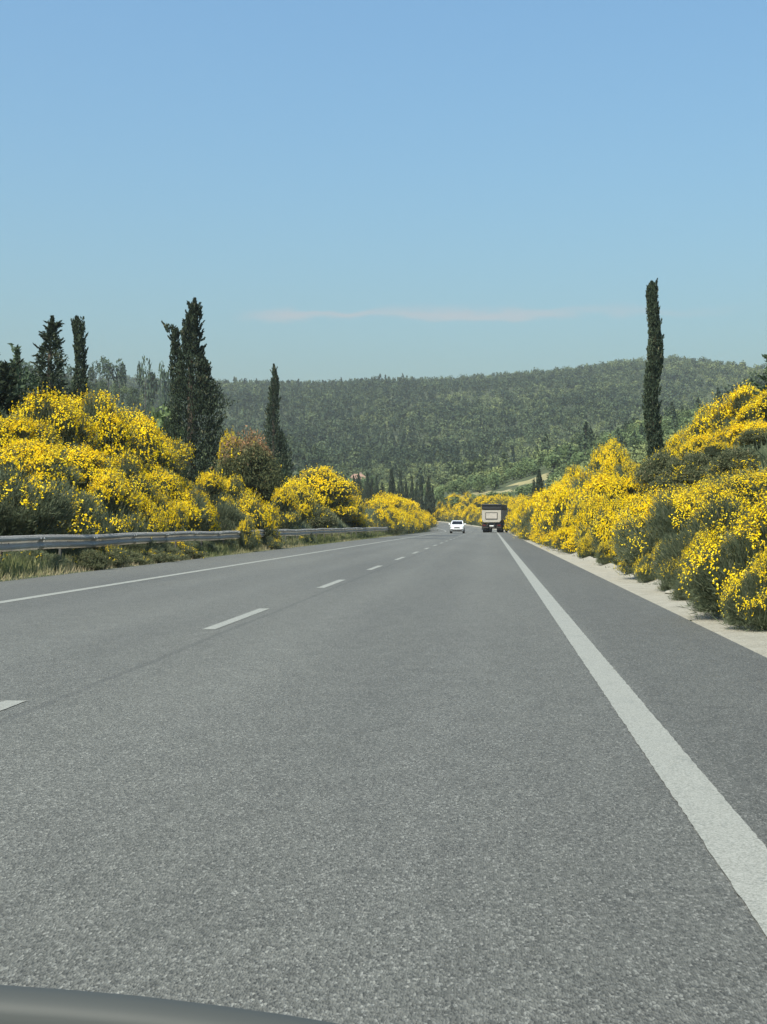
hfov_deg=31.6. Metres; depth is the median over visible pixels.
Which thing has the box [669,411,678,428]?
pine tree
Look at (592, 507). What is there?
broom bush
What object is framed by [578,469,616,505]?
broom bush
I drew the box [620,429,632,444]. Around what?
round tree
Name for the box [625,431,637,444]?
round tree
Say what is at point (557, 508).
broom bush
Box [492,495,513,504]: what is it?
broom bush
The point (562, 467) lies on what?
round tree
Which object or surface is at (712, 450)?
broom bush
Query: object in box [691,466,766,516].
broom bush
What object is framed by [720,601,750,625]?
broom bush
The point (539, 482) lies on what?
cypress tree
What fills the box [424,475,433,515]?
cypress tree
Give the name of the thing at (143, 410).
pine tree
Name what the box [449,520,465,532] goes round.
car
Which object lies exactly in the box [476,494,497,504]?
broom bush
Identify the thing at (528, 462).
round tree
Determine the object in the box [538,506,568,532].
broom bush
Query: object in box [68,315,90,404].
conifer tree
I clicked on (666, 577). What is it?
broom bush
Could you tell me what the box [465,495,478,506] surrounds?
broom bush
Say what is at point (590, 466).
broom bush
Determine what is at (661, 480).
shrub
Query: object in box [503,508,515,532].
broom bush
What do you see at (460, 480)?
round tree
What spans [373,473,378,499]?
cypress tree
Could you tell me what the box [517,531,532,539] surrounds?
broom bush
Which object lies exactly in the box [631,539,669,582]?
broom bush
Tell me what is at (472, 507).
broom bush
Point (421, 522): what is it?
broom bush
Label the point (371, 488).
cypress tree
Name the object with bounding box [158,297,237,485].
cypress tree
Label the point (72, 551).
weed clump
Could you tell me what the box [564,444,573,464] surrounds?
pine tree
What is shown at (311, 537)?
weed clump
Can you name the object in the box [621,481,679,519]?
broom bush
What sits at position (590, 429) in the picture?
pine tree
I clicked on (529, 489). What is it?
round bush
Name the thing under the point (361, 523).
broom bush
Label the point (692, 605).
broom bush
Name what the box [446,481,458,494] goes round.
round tree
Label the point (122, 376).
pine tree
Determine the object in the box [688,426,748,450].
broom bush
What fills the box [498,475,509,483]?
round tree
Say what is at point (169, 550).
weed clump
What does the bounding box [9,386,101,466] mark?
broom bush
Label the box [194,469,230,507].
broom bush
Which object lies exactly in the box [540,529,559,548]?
broom bush
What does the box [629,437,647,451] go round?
round tree
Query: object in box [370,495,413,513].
broom bush
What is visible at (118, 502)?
broom bush
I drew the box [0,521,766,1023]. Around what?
road
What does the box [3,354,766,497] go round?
forest trees
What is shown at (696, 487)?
broom bush
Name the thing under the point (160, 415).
olive tree
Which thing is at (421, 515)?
broom bush
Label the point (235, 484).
broom bush
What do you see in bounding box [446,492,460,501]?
broom bush
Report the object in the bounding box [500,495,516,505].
broom bush
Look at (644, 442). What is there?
round tree
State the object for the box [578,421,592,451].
pine tree
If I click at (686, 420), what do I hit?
round tree
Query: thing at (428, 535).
road patch
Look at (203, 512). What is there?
broom bush
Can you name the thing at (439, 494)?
olive tree
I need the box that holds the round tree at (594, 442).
[587,440,600,448]
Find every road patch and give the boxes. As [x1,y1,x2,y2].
[372,538,444,538]
[397,535,458,535]
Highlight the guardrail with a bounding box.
[0,527,407,561]
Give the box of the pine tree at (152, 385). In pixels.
[136,355,157,407]
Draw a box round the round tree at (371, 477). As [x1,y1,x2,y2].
[363,475,374,492]
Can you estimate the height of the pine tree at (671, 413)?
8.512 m
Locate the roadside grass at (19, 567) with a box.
[0,531,401,580]
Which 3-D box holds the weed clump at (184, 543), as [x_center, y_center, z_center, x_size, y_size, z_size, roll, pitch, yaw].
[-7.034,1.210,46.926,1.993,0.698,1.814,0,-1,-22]
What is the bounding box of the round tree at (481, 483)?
[472,478,484,492]
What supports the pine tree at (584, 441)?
on the ground at (528, 476)
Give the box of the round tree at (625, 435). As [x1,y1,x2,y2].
[621,432,627,446]
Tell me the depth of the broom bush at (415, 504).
204.26 m
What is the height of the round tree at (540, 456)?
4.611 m
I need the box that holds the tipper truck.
[482,504,510,531]
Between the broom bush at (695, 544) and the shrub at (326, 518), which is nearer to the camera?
the broom bush at (695, 544)
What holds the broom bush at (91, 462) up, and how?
on the ground at (528, 476)
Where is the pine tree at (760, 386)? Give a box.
[750,354,766,418]
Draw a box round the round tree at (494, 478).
[487,472,499,489]
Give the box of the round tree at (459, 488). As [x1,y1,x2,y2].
[455,482,469,493]
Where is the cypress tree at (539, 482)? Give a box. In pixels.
[535,468,544,493]
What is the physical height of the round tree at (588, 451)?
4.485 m
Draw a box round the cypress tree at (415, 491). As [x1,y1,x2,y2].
[414,482,417,506]
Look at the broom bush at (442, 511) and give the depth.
316.80 m
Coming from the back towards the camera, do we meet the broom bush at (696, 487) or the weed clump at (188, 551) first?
the weed clump at (188, 551)
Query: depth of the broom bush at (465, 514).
287.33 m
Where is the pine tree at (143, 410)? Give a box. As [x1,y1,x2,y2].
[140,405,145,414]
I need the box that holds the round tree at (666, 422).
[662,418,675,426]
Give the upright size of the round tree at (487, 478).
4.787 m
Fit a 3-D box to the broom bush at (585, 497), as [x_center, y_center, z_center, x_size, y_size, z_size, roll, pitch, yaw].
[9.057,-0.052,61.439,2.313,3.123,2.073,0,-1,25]
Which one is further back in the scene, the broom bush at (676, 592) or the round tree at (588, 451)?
the round tree at (588, 451)
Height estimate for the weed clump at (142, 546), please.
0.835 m
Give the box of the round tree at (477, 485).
[471,480,485,491]
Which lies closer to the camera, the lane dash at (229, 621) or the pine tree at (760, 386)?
the lane dash at (229, 621)
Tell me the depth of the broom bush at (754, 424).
43.68 m
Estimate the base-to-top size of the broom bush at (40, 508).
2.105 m
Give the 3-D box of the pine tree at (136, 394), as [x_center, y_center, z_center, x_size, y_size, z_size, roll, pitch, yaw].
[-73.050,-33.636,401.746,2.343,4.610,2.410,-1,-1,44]
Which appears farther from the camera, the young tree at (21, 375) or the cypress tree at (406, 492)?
the cypress tree at (406, 492)
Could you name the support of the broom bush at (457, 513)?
on the ground at (528, 476)
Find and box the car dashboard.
[0,985,337,1023]
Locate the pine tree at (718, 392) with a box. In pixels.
[710,387,720,406]
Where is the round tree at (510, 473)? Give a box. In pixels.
[507,468,517,479]
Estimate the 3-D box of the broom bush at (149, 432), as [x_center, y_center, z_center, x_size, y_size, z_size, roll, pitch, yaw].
[-10.523,-2.866,55.973,4.350,3.545,3.771,0,-1,14]
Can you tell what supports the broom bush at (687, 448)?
on the ground at (528, 476)
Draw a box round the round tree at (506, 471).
[504,468,510,479]
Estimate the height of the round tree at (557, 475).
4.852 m
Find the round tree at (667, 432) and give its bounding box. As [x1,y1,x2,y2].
[663,429,675,437]
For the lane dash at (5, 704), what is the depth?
8.30 m
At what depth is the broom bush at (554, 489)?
108.42 m
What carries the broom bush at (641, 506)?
on the ground at (528, 476)
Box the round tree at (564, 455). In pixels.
[561,450,575,463]
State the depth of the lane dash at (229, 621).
15.65 m
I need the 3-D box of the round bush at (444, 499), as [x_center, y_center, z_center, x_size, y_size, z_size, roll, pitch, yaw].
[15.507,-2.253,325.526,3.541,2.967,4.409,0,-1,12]
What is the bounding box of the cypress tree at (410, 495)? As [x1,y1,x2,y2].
[408,473,414,502]
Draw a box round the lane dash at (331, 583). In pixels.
[317,580,343,587]
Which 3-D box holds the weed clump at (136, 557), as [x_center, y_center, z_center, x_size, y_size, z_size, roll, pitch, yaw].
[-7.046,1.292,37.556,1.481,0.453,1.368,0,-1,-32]
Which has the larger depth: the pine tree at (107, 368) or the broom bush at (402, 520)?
the pine tree at (107, 368)
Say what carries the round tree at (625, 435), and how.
on the ground at (528, 476)
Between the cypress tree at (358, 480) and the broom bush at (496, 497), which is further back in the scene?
the cypress tree at (358, 480)
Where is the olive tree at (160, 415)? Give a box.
[151,401,186,443]
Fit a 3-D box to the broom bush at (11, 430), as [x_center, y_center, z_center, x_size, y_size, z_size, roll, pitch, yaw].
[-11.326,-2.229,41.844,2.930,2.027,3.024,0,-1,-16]
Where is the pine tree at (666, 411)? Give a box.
[663,407,670,418]
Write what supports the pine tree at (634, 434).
on the ground at (528, 476)
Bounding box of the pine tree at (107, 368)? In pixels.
[98,356,117,388]
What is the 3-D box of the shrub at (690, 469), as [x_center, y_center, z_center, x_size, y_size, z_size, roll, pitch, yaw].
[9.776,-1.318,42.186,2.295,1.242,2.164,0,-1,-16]
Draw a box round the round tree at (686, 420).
[679,416,694,427]
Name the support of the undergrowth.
on the ground at (528, 476)
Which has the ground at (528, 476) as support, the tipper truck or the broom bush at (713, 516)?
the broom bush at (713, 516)
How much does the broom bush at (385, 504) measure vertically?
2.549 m
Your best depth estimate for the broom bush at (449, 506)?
315.90 m
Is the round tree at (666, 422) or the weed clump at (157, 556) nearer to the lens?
the weed clump at (157, 556)
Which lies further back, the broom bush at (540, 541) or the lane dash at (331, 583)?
the broom bush at (540, 541)
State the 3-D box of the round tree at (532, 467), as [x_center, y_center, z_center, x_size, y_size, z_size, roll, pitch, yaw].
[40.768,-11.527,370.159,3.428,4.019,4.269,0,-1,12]
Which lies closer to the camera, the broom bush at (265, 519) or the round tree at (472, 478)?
the broom bush at (265, 519)
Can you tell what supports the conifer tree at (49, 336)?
on the ground at (528, 476)
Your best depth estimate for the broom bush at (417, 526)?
175.84 m
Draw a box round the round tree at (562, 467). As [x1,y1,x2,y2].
[552,464,565,474]
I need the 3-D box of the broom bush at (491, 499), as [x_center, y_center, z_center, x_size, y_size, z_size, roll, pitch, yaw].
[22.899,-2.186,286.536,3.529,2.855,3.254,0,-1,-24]
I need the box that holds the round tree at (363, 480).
[359,476,367,491]
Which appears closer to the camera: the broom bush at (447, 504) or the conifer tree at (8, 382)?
the conifer tree at (8, 382)
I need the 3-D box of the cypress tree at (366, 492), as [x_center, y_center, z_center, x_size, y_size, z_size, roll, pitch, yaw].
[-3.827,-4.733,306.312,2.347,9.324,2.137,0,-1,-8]
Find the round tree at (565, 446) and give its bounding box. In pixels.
[561,443,576,452]
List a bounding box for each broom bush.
[0,407,63,459]
[0,436,85,492]
[0,459,80,535]
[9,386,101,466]
[10,474,113,547]
[57,385,142,467]
[59,439,130,493]
[85,468,146,533]
[94,404,184,473]
[108,448,161,503]
[127,485,171,531]
[137,459,183,498]
[144,485,190,543]
[151,427,195,479]
[167,487,221,540]
[178,473,200,500]
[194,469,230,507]
[213,471,252,507]
[215,425,245,475]
[232,516,260,551]
[234,488,283,540]
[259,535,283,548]
[267,483,302,528]
[279,477,319,523]
[280,463,360,511]
[330,493,365,521]
[346,514,369,527]
[364,490,407,511]
[365,507,394,532]
[366,498,401,511]
[368,507,410,533]
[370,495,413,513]
[387,512,408,531]
[397,508,418,531]
[399,497,419,511]
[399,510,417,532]
[406,510,423,531]
[409,519,421,532]
[414,510,430,530]
[414,518,430,531]
[420,511,437,531]
[435,505,447,519]
[441,500,450,509]
[443,510,452,520]
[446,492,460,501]
[447,502,455,511]
[448,512,455,522]
[455,509,463,519]
[458,508,474,523]
[459,491,471,504]
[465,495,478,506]
[467,504,476,512]
[467,511,477,524]
[472,496,484,506]
[475,511,481,522]
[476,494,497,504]
[483,496,499,503]
[490,493,502,503]
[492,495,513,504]
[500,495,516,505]
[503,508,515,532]
[508,495,523,505]
[508,513,516,529]
[511,499,527,529]
[514,483,554,532]
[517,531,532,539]
[519,527,529,538]
[523,492,553,526]
[527,514,538,532]
[530,493,551,534]
[531,529,541,543]
[535,488,577,543]
[535,531,547,545]
[536,487,576,530]
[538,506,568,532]
[540,527,575,550]
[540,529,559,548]
[547,483,569,499]
[552,522,584,552]
[556,477,606,529]
[557,471,594,492]
[558,537,577,553]
[560,463,582,486]
[561,497,589,531]
[567,466,609,490]
[572,470,610,502]
[573,490,608,553]
[576,471,609,503]
[576,534,597,558]
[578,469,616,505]
[586,446,605,476]
[588,494,633,556]
[590,434,631,476]
[595,538,620,565]
[601,468,648,510]
[608,488,658,568]
[610,459,640,479]
[610,481,712,575]
[617,546,634,574]
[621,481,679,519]
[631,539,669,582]
[646,488,756,586]
[654,549,680,590]
[664,426,686,457]
[665,475,733,528]
[668,575,696,600]
[671,521,736,585]
[674,481,766,621]
[675,397,735,455]
[677,432,714,461]
[687,441,737,458]
[687,591,716,611]
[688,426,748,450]
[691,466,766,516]
[694,587,724,616]
[704,379,761,441]
[717,536,766,631]
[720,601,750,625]
[725,419,766,444]
[730,386,766,427]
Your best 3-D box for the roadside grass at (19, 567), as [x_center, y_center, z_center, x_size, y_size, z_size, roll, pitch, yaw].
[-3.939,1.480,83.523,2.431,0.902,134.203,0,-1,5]
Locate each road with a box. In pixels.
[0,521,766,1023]
[462,472,551,498]
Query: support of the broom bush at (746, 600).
on the verge
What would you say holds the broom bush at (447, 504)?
on the ground at (528, 476)
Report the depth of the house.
420.79 m
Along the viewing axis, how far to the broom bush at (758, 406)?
44.93 m
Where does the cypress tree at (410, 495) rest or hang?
on the ground at (528, 476)
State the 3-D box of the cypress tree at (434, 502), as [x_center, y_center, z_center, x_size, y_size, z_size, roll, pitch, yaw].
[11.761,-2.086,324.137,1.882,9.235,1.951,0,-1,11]
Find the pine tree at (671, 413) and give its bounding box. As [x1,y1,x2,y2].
[668,402,676,417]
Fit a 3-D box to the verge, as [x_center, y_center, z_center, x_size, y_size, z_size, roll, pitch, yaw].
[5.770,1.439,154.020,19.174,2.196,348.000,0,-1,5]
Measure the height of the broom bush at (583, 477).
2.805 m
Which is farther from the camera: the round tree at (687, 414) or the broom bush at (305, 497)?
the round tree at (687, 414)
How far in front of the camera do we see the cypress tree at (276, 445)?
121.72 m
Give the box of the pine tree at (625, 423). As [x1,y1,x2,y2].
[621,420,628,443]
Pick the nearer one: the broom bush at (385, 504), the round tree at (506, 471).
the broom bush at (385, 504)
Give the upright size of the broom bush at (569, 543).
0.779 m
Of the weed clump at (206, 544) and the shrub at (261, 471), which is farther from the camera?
the shrub at (261, 471)
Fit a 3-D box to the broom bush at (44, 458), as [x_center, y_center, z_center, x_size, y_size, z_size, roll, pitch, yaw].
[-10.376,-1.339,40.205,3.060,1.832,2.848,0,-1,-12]
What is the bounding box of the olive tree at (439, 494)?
[434,484,445,507]
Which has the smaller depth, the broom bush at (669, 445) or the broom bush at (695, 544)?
the broom bush at (695, 544)
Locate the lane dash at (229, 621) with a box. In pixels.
[204,608,269,628]
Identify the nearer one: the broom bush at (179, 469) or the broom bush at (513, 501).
the broom bush at (179, 469)
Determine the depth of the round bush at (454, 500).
317.34 m
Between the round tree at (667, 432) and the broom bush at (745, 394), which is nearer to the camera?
the broom bush at (745, 394)
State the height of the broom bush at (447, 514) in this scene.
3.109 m
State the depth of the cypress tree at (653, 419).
80.02 m
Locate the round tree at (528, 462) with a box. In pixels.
[521,459,540,472]
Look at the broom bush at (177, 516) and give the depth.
47.67 m
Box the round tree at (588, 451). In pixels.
[581,448,595,457]
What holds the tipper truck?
on the road at (424, 785)
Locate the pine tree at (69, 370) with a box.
[54,364,73,380]
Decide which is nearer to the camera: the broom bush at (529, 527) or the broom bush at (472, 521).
the broom bush at (529, 527)
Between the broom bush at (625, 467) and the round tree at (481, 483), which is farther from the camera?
the round tree at (481, 483)
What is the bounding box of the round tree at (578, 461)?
[567,458,585,471]
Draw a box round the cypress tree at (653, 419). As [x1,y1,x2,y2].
[641,278,665,470]
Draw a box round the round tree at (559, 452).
[548,449,565,459]
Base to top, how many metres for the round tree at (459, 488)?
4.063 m
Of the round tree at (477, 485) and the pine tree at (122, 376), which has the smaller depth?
the round tree at (477, 485)
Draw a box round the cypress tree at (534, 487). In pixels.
[531,479,535,497]
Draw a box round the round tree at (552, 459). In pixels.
[542,454,563,470]
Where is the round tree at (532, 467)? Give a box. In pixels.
[527,463,538,475]
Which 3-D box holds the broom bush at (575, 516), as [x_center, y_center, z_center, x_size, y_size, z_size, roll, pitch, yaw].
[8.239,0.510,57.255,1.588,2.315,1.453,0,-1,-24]
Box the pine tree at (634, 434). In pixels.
[627,430,637,449]
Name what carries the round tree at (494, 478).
on the ground at (528, 476)
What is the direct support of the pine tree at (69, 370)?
on the ground at (528, 476)
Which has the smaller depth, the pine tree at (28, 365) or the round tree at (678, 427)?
the round tree at (678, 427)
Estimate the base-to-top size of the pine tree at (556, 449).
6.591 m
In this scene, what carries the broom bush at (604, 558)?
on the ground at (528, 476)
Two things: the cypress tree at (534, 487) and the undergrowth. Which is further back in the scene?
the cypress tree at (534, 487)
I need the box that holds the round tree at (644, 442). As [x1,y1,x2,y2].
[639,439,647,456]
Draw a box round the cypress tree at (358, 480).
[355,473,362,501]
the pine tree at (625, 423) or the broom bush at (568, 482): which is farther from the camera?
the pine tree at (625, 423)
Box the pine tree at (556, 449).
[553,443,561,458]
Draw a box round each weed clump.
[5,549,69,570]
[38,548,96,556]
[66,549,114,569]
[97,545,132,567]
[110,536,166,553]
[124,551,154,564]
[137,549,183,562]
[150,539,178,551]
[160,546,189,560]
[165,541,205,551]
[179,546,209,558]
[192,540,220,553]
[204,539,237,546]
[294,535,311,542]
[299,533,317,541]
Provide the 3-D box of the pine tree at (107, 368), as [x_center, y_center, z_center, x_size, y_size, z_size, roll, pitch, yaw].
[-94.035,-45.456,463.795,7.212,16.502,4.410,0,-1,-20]
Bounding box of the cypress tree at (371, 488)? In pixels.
[370,479,373,501]
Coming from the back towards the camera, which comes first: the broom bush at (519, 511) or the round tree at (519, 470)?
the round tree at (519, 470)
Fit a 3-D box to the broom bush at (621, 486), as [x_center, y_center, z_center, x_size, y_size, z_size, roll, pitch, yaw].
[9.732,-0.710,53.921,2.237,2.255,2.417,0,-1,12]
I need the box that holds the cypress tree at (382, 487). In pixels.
[379,482,384,495]
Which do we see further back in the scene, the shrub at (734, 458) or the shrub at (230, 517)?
the shrub at (230, 517)
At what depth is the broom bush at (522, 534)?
95.55 m
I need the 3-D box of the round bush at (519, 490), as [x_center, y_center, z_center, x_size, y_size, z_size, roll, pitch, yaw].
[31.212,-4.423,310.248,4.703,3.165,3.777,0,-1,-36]
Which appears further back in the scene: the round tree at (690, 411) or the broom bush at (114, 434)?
the round tree at (690, 411)
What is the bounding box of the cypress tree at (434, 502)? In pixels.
[431,486,436,512]
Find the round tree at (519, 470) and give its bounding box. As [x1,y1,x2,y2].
[511,465,526,478]
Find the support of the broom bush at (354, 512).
on the ground at (528, 476)
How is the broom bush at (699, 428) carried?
on the ground at (528, 476)
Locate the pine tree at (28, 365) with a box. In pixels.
[20,359,37,378]
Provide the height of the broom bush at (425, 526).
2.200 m
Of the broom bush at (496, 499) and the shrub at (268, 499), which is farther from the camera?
the broom bush at (496, 499)
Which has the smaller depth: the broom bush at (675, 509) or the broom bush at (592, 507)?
the broom bush at (675, 509)
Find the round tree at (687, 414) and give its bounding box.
[677,411,692,421]
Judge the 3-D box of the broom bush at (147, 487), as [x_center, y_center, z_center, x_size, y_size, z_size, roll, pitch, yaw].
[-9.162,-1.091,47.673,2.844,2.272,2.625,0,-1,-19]
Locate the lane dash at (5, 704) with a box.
[0,700,23,710]
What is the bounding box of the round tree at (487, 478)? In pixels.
[484,472,492,485]
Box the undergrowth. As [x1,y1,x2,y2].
[0,436,766,588]
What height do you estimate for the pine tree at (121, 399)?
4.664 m
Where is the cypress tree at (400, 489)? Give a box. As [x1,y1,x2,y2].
[397,467,404,497]
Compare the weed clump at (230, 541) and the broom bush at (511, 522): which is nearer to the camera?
the weed clump at (230, 541)
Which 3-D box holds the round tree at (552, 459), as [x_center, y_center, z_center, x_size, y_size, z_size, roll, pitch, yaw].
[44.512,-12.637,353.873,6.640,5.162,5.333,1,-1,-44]
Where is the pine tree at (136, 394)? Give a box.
[133,391,140,404]
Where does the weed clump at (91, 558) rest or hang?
on the ground at (528, 476)
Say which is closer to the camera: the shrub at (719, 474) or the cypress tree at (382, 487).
the shrub at (719, 474)
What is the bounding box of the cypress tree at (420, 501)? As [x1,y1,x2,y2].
[415,474,424,510]
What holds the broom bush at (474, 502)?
on the ground at (528, 476)
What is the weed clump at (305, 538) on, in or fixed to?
on the ground at (528, 476)
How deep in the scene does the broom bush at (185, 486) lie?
56.76 m
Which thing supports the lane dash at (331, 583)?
on the road at (424, 785)
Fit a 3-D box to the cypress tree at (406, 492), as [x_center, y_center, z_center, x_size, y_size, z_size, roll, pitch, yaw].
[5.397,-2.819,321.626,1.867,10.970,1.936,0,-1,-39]
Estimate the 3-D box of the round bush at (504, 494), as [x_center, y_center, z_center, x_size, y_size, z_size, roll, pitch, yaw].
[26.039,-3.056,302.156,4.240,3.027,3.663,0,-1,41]
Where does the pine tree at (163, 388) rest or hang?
on the ground at (528, 476)
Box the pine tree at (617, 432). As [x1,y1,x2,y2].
[610,427,622,450]
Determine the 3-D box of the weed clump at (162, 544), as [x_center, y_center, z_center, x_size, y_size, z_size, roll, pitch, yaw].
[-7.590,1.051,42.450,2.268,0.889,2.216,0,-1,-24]
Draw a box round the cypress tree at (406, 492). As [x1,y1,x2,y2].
[404,477,409,499]
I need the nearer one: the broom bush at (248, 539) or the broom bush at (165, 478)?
the broom bush at (165, 478)
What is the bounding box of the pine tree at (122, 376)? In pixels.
[116,359,126,394]
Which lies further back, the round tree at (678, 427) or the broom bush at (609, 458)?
the round tree at (678, 427)
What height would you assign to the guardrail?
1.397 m
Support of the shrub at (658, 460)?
on the ground at (528, 476)
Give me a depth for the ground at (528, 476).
759.18 m
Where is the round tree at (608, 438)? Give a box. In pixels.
[604,434,618,446]
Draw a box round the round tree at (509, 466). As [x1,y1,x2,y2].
[503,462,516,470]
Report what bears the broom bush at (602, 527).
on the ground at (528, 476)
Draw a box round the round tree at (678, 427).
[674,424,689,432]
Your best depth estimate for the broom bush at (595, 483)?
65.22 m
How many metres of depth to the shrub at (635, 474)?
56.64 m
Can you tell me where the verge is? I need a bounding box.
[436,521,766,657]
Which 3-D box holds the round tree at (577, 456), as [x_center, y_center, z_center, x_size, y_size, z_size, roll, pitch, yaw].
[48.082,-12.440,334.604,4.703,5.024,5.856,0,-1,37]
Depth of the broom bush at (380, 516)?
134.14 m
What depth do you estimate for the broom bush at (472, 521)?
278.10 m
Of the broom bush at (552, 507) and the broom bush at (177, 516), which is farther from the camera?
the broom bush at (552, 507)
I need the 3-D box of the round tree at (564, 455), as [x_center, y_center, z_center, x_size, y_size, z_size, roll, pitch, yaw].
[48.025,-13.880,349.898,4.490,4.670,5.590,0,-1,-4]
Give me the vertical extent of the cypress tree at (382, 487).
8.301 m
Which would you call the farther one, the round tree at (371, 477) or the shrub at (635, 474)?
the round tree at (371, 477)
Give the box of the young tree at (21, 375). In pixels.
[7,343,40,412]
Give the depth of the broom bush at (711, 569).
15.39 m
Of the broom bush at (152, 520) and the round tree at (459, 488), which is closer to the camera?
the broom bush at (152, 520)
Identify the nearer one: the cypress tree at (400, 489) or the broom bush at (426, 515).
the broom bush at (426, 515)
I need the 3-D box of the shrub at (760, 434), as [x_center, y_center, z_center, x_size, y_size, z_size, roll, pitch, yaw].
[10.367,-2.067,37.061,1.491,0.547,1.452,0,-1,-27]
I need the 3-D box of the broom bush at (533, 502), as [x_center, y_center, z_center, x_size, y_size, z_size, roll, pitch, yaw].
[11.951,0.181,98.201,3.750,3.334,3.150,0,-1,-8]
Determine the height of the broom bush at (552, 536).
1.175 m
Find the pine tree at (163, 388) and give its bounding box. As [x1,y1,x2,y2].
[156,361,175,413]
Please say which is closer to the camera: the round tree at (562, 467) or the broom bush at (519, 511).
the broom bush at (519, 511)
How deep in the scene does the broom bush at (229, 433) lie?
82.35 m
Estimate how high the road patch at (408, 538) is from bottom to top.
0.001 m
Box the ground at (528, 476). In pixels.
[0,368,766,581]
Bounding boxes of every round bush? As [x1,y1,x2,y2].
[441,496,450,503]
[448,496,458,506]
[493,492,507,497]
[511,486,529,496]
[524,485,536,495]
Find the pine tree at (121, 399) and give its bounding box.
[118,395,124,409]
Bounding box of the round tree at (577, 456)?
[570,452,585,464]
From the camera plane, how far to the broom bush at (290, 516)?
77.20 m
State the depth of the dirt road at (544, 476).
358.13 m
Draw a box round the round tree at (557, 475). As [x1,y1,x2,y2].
[547,473,561,486]
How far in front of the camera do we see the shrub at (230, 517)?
59.06 m
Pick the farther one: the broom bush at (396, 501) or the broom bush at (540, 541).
the broom bush at (396, 501)
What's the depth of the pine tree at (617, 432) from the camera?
331.65 m
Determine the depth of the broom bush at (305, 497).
85.95 m
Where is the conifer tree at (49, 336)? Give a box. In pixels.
[23,315,78,411]
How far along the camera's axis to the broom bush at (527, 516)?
94.66 m
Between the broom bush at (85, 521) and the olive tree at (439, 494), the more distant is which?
the olive tree at (439, 494)
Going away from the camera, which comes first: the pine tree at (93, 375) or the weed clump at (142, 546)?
the weed clump at (142, 546)
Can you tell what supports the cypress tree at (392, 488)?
on the ground at (528, 476)
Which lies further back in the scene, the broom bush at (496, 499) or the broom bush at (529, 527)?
the broom bush at (496, 499)
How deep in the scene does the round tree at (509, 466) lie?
400.51 m
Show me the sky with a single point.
(346, 189)
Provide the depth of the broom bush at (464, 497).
312.83 m
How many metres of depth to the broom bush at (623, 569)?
29.09 m
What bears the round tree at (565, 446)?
on the ground at (528, 476)
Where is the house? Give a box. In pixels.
[348,472,365,482]
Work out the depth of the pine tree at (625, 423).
378.55 m
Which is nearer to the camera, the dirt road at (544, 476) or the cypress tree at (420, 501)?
the cypress tree at (420, 501)
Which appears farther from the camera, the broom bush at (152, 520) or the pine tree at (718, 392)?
the pine tree at (718, 392)
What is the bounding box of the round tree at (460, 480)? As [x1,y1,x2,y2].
[455,478,465,482]
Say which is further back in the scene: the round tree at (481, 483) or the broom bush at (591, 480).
the round tree at (481, 483)
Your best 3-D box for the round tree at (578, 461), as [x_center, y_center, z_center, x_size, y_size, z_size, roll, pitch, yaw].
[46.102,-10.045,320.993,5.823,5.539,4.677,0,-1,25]
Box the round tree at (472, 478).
[466,475,478,491]
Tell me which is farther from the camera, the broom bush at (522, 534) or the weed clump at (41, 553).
the broom bush at (522, 534)
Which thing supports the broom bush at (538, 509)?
on the ground at (528, 476)
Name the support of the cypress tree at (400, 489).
on the ground at (528, 476)
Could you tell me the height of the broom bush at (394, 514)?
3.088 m
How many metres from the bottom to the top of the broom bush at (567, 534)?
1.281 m
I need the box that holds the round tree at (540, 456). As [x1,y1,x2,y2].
[537,451,548,465]
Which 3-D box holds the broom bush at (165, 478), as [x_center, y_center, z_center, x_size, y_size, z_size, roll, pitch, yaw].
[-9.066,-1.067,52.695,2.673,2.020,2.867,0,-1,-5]
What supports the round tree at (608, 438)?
on the ground at (528, 476)
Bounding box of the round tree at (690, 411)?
[685,409,697,417]
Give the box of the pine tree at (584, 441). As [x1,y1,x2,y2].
[576,424,593,454]
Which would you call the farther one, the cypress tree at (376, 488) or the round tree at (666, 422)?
the round tree at (666, 422)
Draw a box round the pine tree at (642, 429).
[637,423,644,435]
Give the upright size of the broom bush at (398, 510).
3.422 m
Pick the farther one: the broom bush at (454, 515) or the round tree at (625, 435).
the round tree at (625, 435)
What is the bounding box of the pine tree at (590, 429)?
[588,426,596,444]
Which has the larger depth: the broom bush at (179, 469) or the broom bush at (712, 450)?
the broom bush at (179, 469)
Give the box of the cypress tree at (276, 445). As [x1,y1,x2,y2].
[263,363,294,484]
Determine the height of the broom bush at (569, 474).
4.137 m
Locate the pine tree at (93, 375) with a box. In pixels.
[87,361,101,382]
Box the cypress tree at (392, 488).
[388,468,397,497]
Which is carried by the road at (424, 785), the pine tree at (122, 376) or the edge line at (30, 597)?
the edge line at (30, 597)
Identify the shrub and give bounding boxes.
[209,500,253,530]
[210,425,285,498]
[254,482,286,505]
[306,503,340,528]
[627,466,653,487]
[632,446,687,490]
[643,472,693,498]
[662,451,715,485]
[693,466,736,487]
[701,446,765,477]
[735,427,766,446]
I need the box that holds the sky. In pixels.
[0,0,766,382]
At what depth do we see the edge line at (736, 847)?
5.76 m
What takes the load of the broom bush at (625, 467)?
on the ground at (528, 476)
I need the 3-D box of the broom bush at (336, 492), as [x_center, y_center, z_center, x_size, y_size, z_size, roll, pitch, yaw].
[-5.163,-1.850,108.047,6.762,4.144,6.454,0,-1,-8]
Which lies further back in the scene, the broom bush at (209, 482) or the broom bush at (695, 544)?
the broom bush at (209, 482)
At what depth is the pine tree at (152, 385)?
463.17 m
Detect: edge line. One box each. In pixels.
[0,527,445,602]
[438,522,766,935]
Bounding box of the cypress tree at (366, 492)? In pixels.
[362,471,371,508]
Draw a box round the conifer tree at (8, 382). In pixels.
[0,359,24,421]
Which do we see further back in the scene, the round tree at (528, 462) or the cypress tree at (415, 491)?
the round tree at (528, 462)

